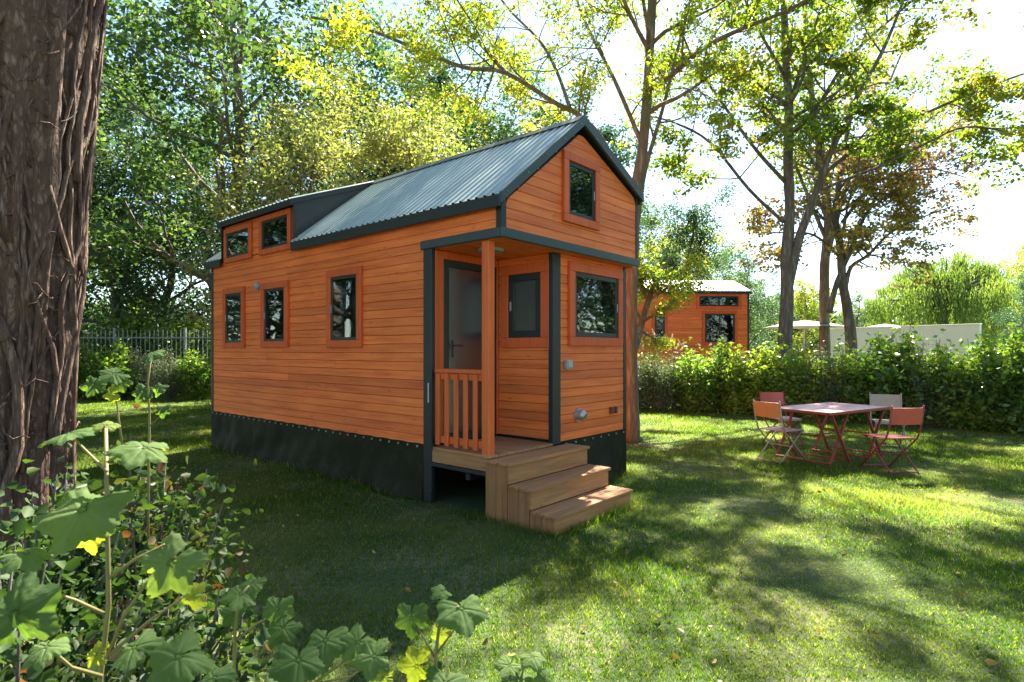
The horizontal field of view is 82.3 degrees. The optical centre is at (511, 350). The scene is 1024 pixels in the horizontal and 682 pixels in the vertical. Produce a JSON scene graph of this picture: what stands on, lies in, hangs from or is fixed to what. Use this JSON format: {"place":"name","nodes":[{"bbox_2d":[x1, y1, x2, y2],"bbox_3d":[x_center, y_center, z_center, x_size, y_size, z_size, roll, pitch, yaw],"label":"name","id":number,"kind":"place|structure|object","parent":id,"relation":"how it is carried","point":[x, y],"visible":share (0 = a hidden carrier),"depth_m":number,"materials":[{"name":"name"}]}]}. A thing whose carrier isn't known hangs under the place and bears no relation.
{"place":"outdoors","nodes":[
{"label":"outdoors","id":0,"kind":"place"},
{"bbox_2d":[1,357,1023,681],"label":"ground","id":1,"kind":"structure","parent":0,"point":[455,489],"depth_m":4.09,"materials":[{"name":"green plant"}]},
{"bbox_2d":[0,518,144,681],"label":"shrub","id":2,"kind":"object","parent":1,"relation":"on","point":[16,656],"visible":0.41,"depth_m":1.89,"materials":[{"name":"green plant"}]},
{"bbox_2d":[77,335,110,399],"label":"shrub","id":3,"kind":"object","parent":1,"relation":"on","point":[82,393],"visible":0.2,"depth_m":18.33,"materials":[{"name":"green plant"}]},
{"bbox_2d":[0,441,213,679],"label":"shrub","id":4,"kind":"object","parent":1,"relation":"on","point":[121,582],"visible":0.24,"depth_m":2.48,"materials":[{"name":"green plant"}]},
{"bbox_2d":[0,550,215,681],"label":"shrub","id":5,"kind":"object","parent":1,"relation":"on","point":[90,638],"visible":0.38,"depth_m":1.92,"materials":[{"name":"green plant"}]},
{"bbox_2d":[79,337,143,400],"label":"shrub","id":6,"kind":"object","parent":1,"relation":"on","point":[119,357],"visible":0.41,"depth_m":18.09,"materials":[{"name":"green plant"}]},
{"bbox_2d":[0,421,237,681],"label":"mallow plant","id":7,"kind":"object","parent":1,"relation":"on","point":[28,601],"visible":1,"depth_m":1.13,"materials":[{"name":"green plant"}]},
{"bbox_2d":[84,21,153,319],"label":"tree","id":8,"kind":"object","parent":1,"relation":"on","point":[113,143],"visible":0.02,"depth_m":8.89,"materials":[{"name":"green plant"}]},
{"bbox_2d":[81,224,157,347],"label":"tree","id":9,"kind":"object","parent":1,"relation":"on","point":[101,306],"depth_m":29.25,"materials":[{"name":"green plant"}]},
{"bbox_2d":[79,297,166,394],"bbox_3d":[-13.623,-0.153,20.531,3.110,3.497,2.697,0,0,-26],"label":"shrub","id":10,"kind":"object","parent":1,"relation":"on","point":[137,320],"visible":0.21,"depth_m":20.29,"materials":[{"name":"green plant"}]},
{"bbox_2d":[79,349,171,619],"bbox_3d":[-1.716,0.771,2.603,0.402,1.558,0.111,0,0,0],"label":"mallow plant","id":11,"kind":"object","parent":1,"relation":"on","point":[113,377],"visible":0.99,"depth_m":2.60,"materials":[{"name":"green plant"}]},
{"bbox_2d":[8,404,263,659],"bbox_3d":[-1.785,0.915,2.931,1.134,1.285,1.093,0,0,40],"label":"shrub","id":12,"kind":"object","parent":1,"relation":"on","point":[159,527],"visible":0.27,"depth_m":2.92,"materials":[{"name":"green plant"}]},
{"bbox_2d":[121,347,166,399],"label":"leaved shrub","id":13,"kind":"object","parent":1,"relation":"on","point":[142,375],"visible":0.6,"depth_m":18.46,"materials":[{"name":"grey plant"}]},
{"bbox_2d":[79,328,210,393],"bbox_3d":[-12.040,0.400,19.474,7.270,2.300,0.070,0,0,2],"label":"metal fence","id":14,"kind":"object","parent":1,"relation":"on","point":[114,337],"visible":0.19,"depth_m":19.45,"materials":[{"name":"grey metal"}]},
{"bbox_2d":[81,27,228,330],"bbox_3d":[-15.503,-5.131,20.336,10.329,13.484,8.832,0,0,37],"label":"tree","id":15,"kind":"object","parent":1,"relation":"on","point":[102,138],"visible":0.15,"depth_m":20.35,"materials":[{"name":"green plant"}]},
{"bbox_2d":[80,0,231,349],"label":"tree","id":16,"kind":"object","parent":1,"relation":"on","point":[117,290],"visible":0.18,"depth_m":22.33,"materials":[{"name":"green plant"}]},
{"bbox_2d":[23,558,298,681],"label":"shrub","id":17,"kind":"object","parent":1,"relation":"on","point":[218,654],"visible":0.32,"depth_m":2.20,"materials":[{"name":"green plant"}]},
{"bbox_2d":[87,71,244,341],"bbox_3d":[-14.432,-5.271,24.861,9.461,13.846,8.937,0,0,19],"label":"tree","id":18,"kind":"object","parent":1,"relation":"on","point":[198,230],"visible":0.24,"depth_m":23.86,"materials":[{"name":"green plant"}]},
{"bbox_2d":[145,344,192,399],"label":"leaved shrub","id":19,"kind":"object","parent":1,"relation":"on","point":[171,391],"visible":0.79,"depth_m":18.23,"materials":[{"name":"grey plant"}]},
{"bbox_2d":[142,298,210,392],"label":"shrub","id":20,"kind":"object","parent":1,"relation":"on","point":[172,328],"visible":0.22,"depth_m":20.44,"materials":[{"name":"green plant"}]},
{"bbox_2d":[88,61,275,340],"bbox_3d":[-16.091,-6.110,30.645,14.083,15.484,10.447,0,0,-34],"label":"tree","id":21,"kind":"object","parent":1,"relation":"on","point":[199,285],"visible":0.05,"depth_m":29.30,"materials":[{"name":"green plant"}]},
{"bbox_2d":[173,340,210,399],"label":"shrub","id":22,"kind":"object","parent":1,"relation":"on","point":[199,385],"visible":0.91,"depth_m":18.31,"materials":[{"name":"green plant"}]},
{"bbox_2d":[113,621,272,680],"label":"shrub","id":23,"kind":"object","parent":1,"relation":"on","point":[168,639],"visible":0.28,"depth_m":2.02,"materials":[{"name":"green plant"}]},
{"bbox_2d":[88,0,384,285],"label":"tree","id":24,"kind":"object","parent":1,"relation":"on","point":[192,33],"visible":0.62,"depth_m":14.21,"materials":[{"name":"green plant"}]},
{"bbox_2d":[0,0,490,548],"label":"old tree","id":25,"kind":"object","parent":1,"relation":"on","point":[50,66],"visible":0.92,"depth_m":4.71,"materials":[{"name":"brown plant"}]},
{"bbox_2d":[134,25,367,340],"bbox_3d":[-9.226,-6.110,27.282,10.447,15.484,14.083,0,0,-10],"label":"tree","id":26,"kind":"object","parent":1,"relation":"on","point":[200,236],"visible":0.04,"depth_m":24.38,"materials":[{"name":"green plant"}]},
{"bbox_2d":[219,575,302,681],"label":"mallow plant","id":27,"kind":"object","parent":1,"relation":"on","point":[236,600],"visible":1,"depth_m":1.34,"materials":[{"name":"green plant"}]},
{"bbox_2d":[138,54,401,345],"bbox_3d":[-4.978,-2.556,13.988,6.642,8.367,5.384,0,0,-30],"label":"tree","id":28,"kind":"object","parent":1,"relation":"on","point":[320,142],"visible":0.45,"depth_m":13.54,"materials":[{"name":"green plant"}]},
{"bbox_2d":[266,623,393,681],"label":"mallow plant","id":29,"kind":"object","parent":1,"relation":"on","point":[319,653],"visible":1,"depth_m":1.22,"materials":[{"name":"green plant"}]},
{"bbox_2d":[211,0,466,201],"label":"tree","id":30,"kind":"object","parent":1,"relation":"on","point":[375,37],"visible":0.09,"depth_m":18.64,"materials":[{"name":"green plant"}]},
{"bbox_2d":[323,90,404,184],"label":"tree","id":31,"kind":"object","parent":1,"relation":"on","point":[354,145],"depth_m":31.68,"materials":[{"name":"green plant"}]},
{"bbox_2d":[320,86,484,190],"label":"tree","id":32,"kind":"object","parent":1,"relation":"on","point":[396,154],"visible":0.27,"depth_m":14.63,"materials":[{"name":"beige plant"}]},
{"bbox_2d":[205,115,643,503],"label":"tiny house","id":33,"kind":"structure","parent":1,"relation":"on","point":[405,333],"depth_m":6.56,"materials":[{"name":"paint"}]},
{"bbox_2d":[222,286,244,347],"bbox_3d":[-4.195,-0.488,8.831,0.706,0.908,0.034,0,0,41],"label":"window","id":34,"kind":"structure","parent":33,"relation":"in","point":[233,299],"depth_m":8.83,"materials":[{"name":"paint"}]},
{"bbox_2d":[224,222,251,263],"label":"window","id":35,"kind":"structure","parent":33,"relation":"in","point":[237,239],"depth_m":8.72,"materials":[{"name":"paint"}]},
{"bbox_2d":[260,280,288,347],"bbox_3d":[-3.248,-0.486,8.011,0.739,0.897,0.034,0,0,41],"label":"window","id":36,"kind":"structure","parent":33,"relation":"in","point":[274,296],"depth_m":8.01,"materials":[{"name":"paint"}]},
{"bbox_2d":[258,208,291,255],"bbox_3d":[-3.240,-1.608,7.999,0.872,0.543,0.034,0,0,41],"label":"window","id":37,"kind":"structure","parent":33,"relation":"in","point":[274,229],"depth_m":7.99,"materials":[{"name":"glass"}]},
{"bbox_2d":[326,266,362,347],"bbox_3d":[-1.988,-0.500,6.926,0.718,0.935,0.034,0,0,41],"label":"window","id":38,"kind":"structure","parent":33,"relation":"in","point":[344,286],"depth_m":6.92,"materials":[{"name":"paint"}]},
{"bbox_2d":[444,259,495,438],"bbox_3d":[-0.430,0.005,6.334,0.104,1.890,0.800,0,0,41],"label":"door","id":39,"kind":"structure","parent":33,"relation":"in","point":[462,280],"depth_m":6.30,"materials":[{"name":"paint"}]},
{"bbox_2d":[501,260,548,347],"bbox_3d":[0.135,-0.490,6.417,0.680,0.920,0.033,0,0,41],"label":"window","id":40,"kind":"structure","parent":33,"relation":"in","point":[524,287],"depth_m":6.41,"materials":[{"name":"paint"}]},
{"bbox_2d":[562,149,599,230],"bbox_3d":[0.747,-1.695,6.269,0.039,0.730,0.680,0,0,41],"label":"window","id":41,"kind":"structure","parent":33,"relation":"in","point":[580,175],"depth_m":6.26,"materials":[{"name":"glass"}]},
{"bbox_2d":[568,261,622,345],"bbox_3d":[0.989,-0.510,6.794,0.039,0.920,1.130,0,0,41],"label":"window","id":42,"kind":"structure","parent":33,"relation":"in","point":[595,293],"depth_m":6.76,"materials":[{"name":"glass"}]},
{"bbox_2d":[345,44,506,181],"bbox_3d":[-4.061,-5.413,22.713,9.498,14.076,12.803,0,0,-12],"label":"tree","id":43,"kind":"object","parent":1,"relation":"on","point":[440,79],"visible":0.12,"depth_m":21.81,"materials":[{"name":"green plant"}]},
{"bbox_2d":[437,661,441,670],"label":"shrub","id":44,"kind":"object","parent":1,"relation":"on","point":[439,664],"visible":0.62,"depth_m":1.85,"materials":[{"name":"green plant"}]},
{"bbox_2d":[395,584,487,681],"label":"mallow plant","id":45,"kind":"object","parent":1,"relation":"on","point":[467,616],"visible":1,"depth_m":1.40,"materials":[{"name":"green plant"}]},
{"bbox_2d":[396,83,522,157],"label":"tree","id":46,"kind":"object","parent":1,"relation":"on","point":[447,115],"visible":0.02,"depth_m":29.81,"materials":[{"name":"green plant"}]},
{"bbox_2d":[448,29,566,152],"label":"tree","id":47,"kind":"object","parent":1,"relation":"on","point":[501,133],"visible":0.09,"depth_m":22.90,"materials":[{"name":"green plant"}]},
{"bbox_2d":[493,651,552,681],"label":"mallow plant","id":48,"kind":"object","parent":1,"relation":"on","point":[506,669],"visible":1,"depth_m":1.44,"materials":[{"name":"green plant"}]},
{"bbox_2d":[80,288,1018,361],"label":"distant wood","id":49,"kind":"object","parent":1,"relation":"on","point":[832,319],"visible":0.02,"depth_m":74.81,"materials":[{"name":"green plant"}]},
{"bbox_2d":[486,443,632,535],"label":"wooden steps","id":50,"kind":"structure","parent":1,"relation":"on","point":[586,485],"depth_m":5.34,"materials":[{"name":"brown wood"}]},
{"bbox_2d":[99,416,1023,681],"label":"fallen leaves","id":51,"kind":"object","parent":1,"relation":"on","point":[988,661],"visible":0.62,"depth_m":4.00,"materials":[{"name":"brown plant"}]},
{"bbox_2d":[261,0,915,442],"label":"ash tree","id":52,"kind":"object","parent":1,"relation":"on","point":[649,96],"visible":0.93,"depth_m":9.44,"materials":[{"name":"green plant"}]},
{"bbox_2d":[503,82,684,276],"bbox_3d":[2.619,-5.065,24.260,12.162,13.373,9.023,0,0,-3],"label":"tree","id":53,"kind":"object","parent":1,"relation":"on","point":[606,133],"visible":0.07,"depth_m":24.06,"materials":[{"name":"green plant"}]},
{"bbox_2d":[637,340,667,408],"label":"flowering shrub","id":54,"kind":"object","parent":1,"relation":"on","point":[642,391],"visible":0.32,"depth_m":15.27,"materials":[{"name":"green plant"}]},
{"bbox_2d":[637,332,683,410],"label":"flowering shrub","id":55,"kind":"object","parent":1,"relation":"on","point":[661,396],"visible":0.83,"depth_m":15.01,"materials":[{"name":"green plant"}]},
{"bbox_2d":[639,198,684,271],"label":"tree","id":56,"kind":"object","parent":1,"relation":"on","point":[653,221],"visible":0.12,"depth_m":34.65,"materials":[{"name":"green plant"}]},
{"bbox_2d":[658,349,693,409],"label":"leaved shrub","id":57,"kind":"object","parent":1,"relation":"on","point":[670,359],"visible":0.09,"depth_m":15.27,"materials":[{"name":"green plant"}]},
{"bbox_2d":[639,218,740,281],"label":"tree","id":58,"kind":"object","parent":1,"relation":"on","point":[658,249],"visible":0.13,"depth_m":29.75,"materials":[{"name":"green plant"}]},
{"bbox_2d":[637,280,750,370],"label":"tiny house","id":59,"kind":"structure","parent":1,"relation":"on","point":[707,318],"depth_m":19.48,"materials":[{"name":"paint"}]},
{"bbox_2d":[652,311,667,344],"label":"window","id":60,"kind":"structure","parent":59,"relation":"in","point":[658,326],"depth_m":19.38,"materials":[{"name":"glass"}]},
{"bbox_2d":[696,294,741,308],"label":"window","id":61,"kind":"structure","parent":59,"relation":"in","point":[705,301],"depth_m":19.51,"materials":[{"name":"glass"}]},
{"bbox_2d":[702,311,737,344],"bbox_3d":[6.918,-0.745,19.510,1.206,1.132,0.034,0,0,-4],"label":"window","id":62,"kind":"structure","parent":59,"relation":"in","point":[715,324],"depth_m":19.51,"materials":[{"name":"glass"}]},
{"bbox_2d":[640,181,751,339],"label":"tree","id":63,"kind":"object","parent":1,"relation":"on","point":[694,216],"visible":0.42,"depth_m":24.33,"materials":[{"name":"green plant"}]},
{"bbox_2d":[668,337,726,413],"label":"shrub","id":64,"kind":"object","parent":1,"relation":"on","point":[697,398],"visible":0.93,"depth_m":14.50,"materials":[{"name":"green plant"}]},
{"bbox_2d":[687,335,746,412],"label":"shrub","id":65,"kind":"object","parent":1,"relation":"on","point":[720,349],"visible":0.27,"depth_m":14.64,"materials":[{"name":"green plant"}]},
{"bbox_2d":[682,217,777,348],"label":"tree","id":66,"kind":"object","parent":1,"relation":"on","point":[733,259],"visible":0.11,"depth_m":33.33,"materials":[{"name":"green plant"}]},
{"bbox_2d":[711,340,766,414],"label":"shrub","id":67,"kind":"object","parent":1,"relation":"on","point":[734,404],"visible":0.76,"depth_m":14.13,"materials":[{"name":"green plant"}]},
{"bbox_2d":[714,242,794,367],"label":"tree","id":68,"kind":"object","parent":1,"relation":"on","point":[742,276],"visible":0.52,"depth_m":26.36,"materials":[{"name":"green plant"}]},
{"bbox_2d":[726,338,784,414],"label":"shrub","id":69,"kind":"object","parent":1,"relation":"on","point":[752,376],"visible":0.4,"depth_m":13.99,"materials":[{"name":"green plant"}]},
{"bbox_2d":[750,282,802,350],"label":"tree","id":70,"kind":"object","parent":1,"relation":"on","point":[799,318],"visible":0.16,"depth_m":47.64,"materials":[{"name":"green plant"}]},
{"bbox_2d":[753,399,805,463],"bbox_3d":[3.745,1.120,8.202,0.614,0.874,0.445,0,0,-28],"label":"folding chair","id":71,"kind":"object","parent":1,"relation":"on","point":[768,409],"visible":0.97,"depth_m":8.09,"materials":[{"name":"paint"}]},
{"bbox_2d":[759,391,803,446],"bbox_3d":[4.435,1.120,9.659,0.445,0.874,0.614,0,0,-8],"label":"folding chair","id":72,"kind":"object","parent":1,"relation":"on","point":[774,397],"visible":0.59,"depth_m":9.90,"materials":[{"name":"paint"}]},
{"bbox_2d":[752,333,819,417],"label":"shrub","id":73,"kind":"object","parent":1,"relation":"on","point":[774,372],"visible":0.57,"depth_m":13.46,"materials":[{"name":"green plant"}]},
{"bbox_2d":[764,320,843,351],"bbox_3d":[10.967,0.210,22.000,2.679,2.680,2.679,0,0,11],"label":"parasol","id":74,"kind":"object","parent":1,"relation":"on","point":[804,324],"visible":0.62,"depth_m":21.67,"materials":[{"name":"white fabric"}]},
{"bbox_2d":[769,277,840,360],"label":"tree","id":75,"kind":"object","parent":1,"relation":"on","point":[802,299],"visible":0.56,"depth_m":43.16,"materials":[{"name":"green plant"}]},
{"bbox_2d":[771,339,838,417],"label":"shrub","id":76,"kind":"object","parent":1,"relation":"on","point":[813,387],"visible":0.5,"depth_m":13.31,"materials":[{"name":"green plant"}]},
{"bbox_2d":[794,338,861,420],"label":"leaved shrub","id":77,"kind":"object","parent":1,"relation":"on","point":[824,388],"visible":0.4,"depth_m":13.02,"materials":[{"name":"green plant"}]},
{"bbox_2d":[641,0,1023,364],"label":"maple tree","id":78,"kind":"object","parent":1,"relation":"on","point":[908,117],"visible":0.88,"depth_m":15.02,"materials":[{"name":"green plant"}]},
{"bbox_2d":[775,402,890,466],"bbox_3d":[4.570,1.184,8.420,1.596,0.741,0.908,0,0,-32],"label":"garden table","id":79,"kind":"object","parent":1,"relation":"on","point":[827,409],"visible":0.84,"depth_m":8.31,"materials":[{"name":"red paint"}]},
{"bbox_2d":[816,332,885,422],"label":"shrub","id":80,"kind":"object","parent":1,"relation":"on","point":[844,364],"visible":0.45,"depth_m":12.74,"materials":[{"name":"green plant"}]},
{"bbox_2d":[833,287,876,327],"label":"tree","id":81,"kind":"object","parent":1,"relation":"on","point":[857,310],"visible":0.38,"depth_m":54.65,"materials":[{"name":"green plant"}]},
{"bbox_2d":[726,79,1002,358],"bbox_3d":[11.290,-3.185,18.433,9.200,9.574,4.696,0,0,-17],"label":"plum tree","id":82,"kind":"object","parent":1,"relation":"on","point":[896,185],"visible":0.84,"depth_m":18.16,"materials":[{"name":"brown plant"}]},
{"bbox_2d":[716,1,1012,365],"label":"maple tree","id":83,"kind":"object","parent":1,"relation":"on","point":[824,292],"visible":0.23,"depth_m":20.86,"materials":[{"name":"green plant"}]},
{"bbox_2d":[839,330,915,421],"bbox_3d":[7.933,0.562,12.800,1.564,2.028,1.804,0,0,9],"label":"shrub","id":84,"kind":"object","parent":1,"relation":"on","point":[859,368],"visible":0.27,"depth_m":12.44,"materials":[{"name":"green plant"}]},
{"bbox_2d":[869,324,897,326],"bbox_3d":[19.693,0.075,31.000,1.848,2.950,1.848,0,0,-35],"label":"parasol","id":85,"kind":"object","parent":1,"relation":"on","point":[880,325],"visible":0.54,"depth_m":30.65,"materials":[{"name":"white fabric"}]},
{"bbox_2d":[869,392,908,452],"bbox_3d":[5.897,1.120,9.186,0.445,0.874,0.613,0,0,25],"label":"folding chair","id":86,"kind":"object","parent":1,"relation":"on","point":[890,400],"visible":0.56,"depth_m":9.39,"materials":[{"name":"beige paint"}]},
{"bbox_2d":[859,405,924,474],"bbox_3d":[4.864,1.120,7.511,0.445,0.874,0.614,0,0,-6],"label":"folding chair","id":87,"kind":"object","parent":1,"relation":"on","point":[906,416],"visible":0.99,"depth_m":7.28,"materials":[{"name":"red paint"}]},
{"bbox_2d":[850,322,950,425],"bbox_3d":[8.126,0.483,12.407,1.948,2.191,1.690,0,0,1],"label":"shrub","id":88,"kind":"object","parent":1,"relation":"on","point":[885,373],"visible":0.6,"depth_m":12.10,"materials":[{"name":"green plant"}]},
{"bbox_2d":[887,336,962,427],"bbox_3d":[8.605,0.629,12.080,1.629,1.856,1.500,0,0,-6],"label":"leaved shrub","id":89,"kind":"object","parent":1,"relation":"on","point":[929,421],"visible":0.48,"depth_m":11.86,"materials":[{"name":"green plant"}]},
{"bbox_2d":[854,249,1023,349],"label":"weeping willow","id":90,"kind":"object","parent":1,"relation":"on","point":[954,292],"visible":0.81,"depth_m":40.11,"materials":[{"name":"green plant"}]},
{"bbox_2d":[917,328,994,429],"bbox_3d":[8.957,0.566,11.943,1.593,2.028,1.713,0,0,31],"label":"shrub","id":91,"kind":"object","parent":1,"relation":"on","point":[937,359],"visible":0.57,"depth_m":11.61,"materials":[{"name":"green plant"}]},
{"bbox_2d":[927,328,1019,430],"bbox_3d":[9.187,0.562,11.696,1.564,2.028,1.804,0,0,-21],"label":"shrub","id":92,"kind":"object","parent":1,"relation":"on","point":[982,361],"visible":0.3,"depth_m":11.37,"materials":[{"name":"green plant"}]},
{"bbox_2d":[949,322,1023,432],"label":"shrub","id":93,"kind":"object","parent":1,"relation":"on","point":[990,390],"visible":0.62,"depth_m":11.04,"materials":[{"name":"green plant"}]},
{"bbox_2d":[974,242,1023,332],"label":"tree","id":94,"kind":"object","parent":1,"relation":"on","point":[1014,267],"visible":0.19,"depth_m":51.80,"materials":[{"name":"yellow plant"}]},
{"bbox_2d":[985,261,1013,344],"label":"tree","id":95,"kind":"object","parent":1,"relation":"on","point":[1011,284],"visible":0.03,"depth_m":59.73,"materials":[{"name":"green plant"}]},
{"bbox_2d":[981,325,1023,433],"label":"shrub","id":96,"kind":"object","parent":1,"relation":"on","point":[1016,361],"visible":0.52,"depth_m":10.88,"materials":[{"name":"green plant"}]},
{"bbox_2d":[987,271,1023,342],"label":"tree","id":97,"kind":"object","parent":1,"relation":"on","point":[1010,312],"visible":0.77,"depth_m":30.46,"materials":[{"name":"green plant"}]},
{"bbox_2d":[86,0,1023,350],"label":"sky","id":98,"kind":"structure","parent":0,"point":[1000,41],"materials":[{"name":"white"}]},
{"bbox_2d":[830,323,981,366],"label":"garden wall","id":99,"kind":"structure","parent":0,"point":[954,333],"depth_m":26.16,"materials":[{"name":"white concrete"}]}
]}

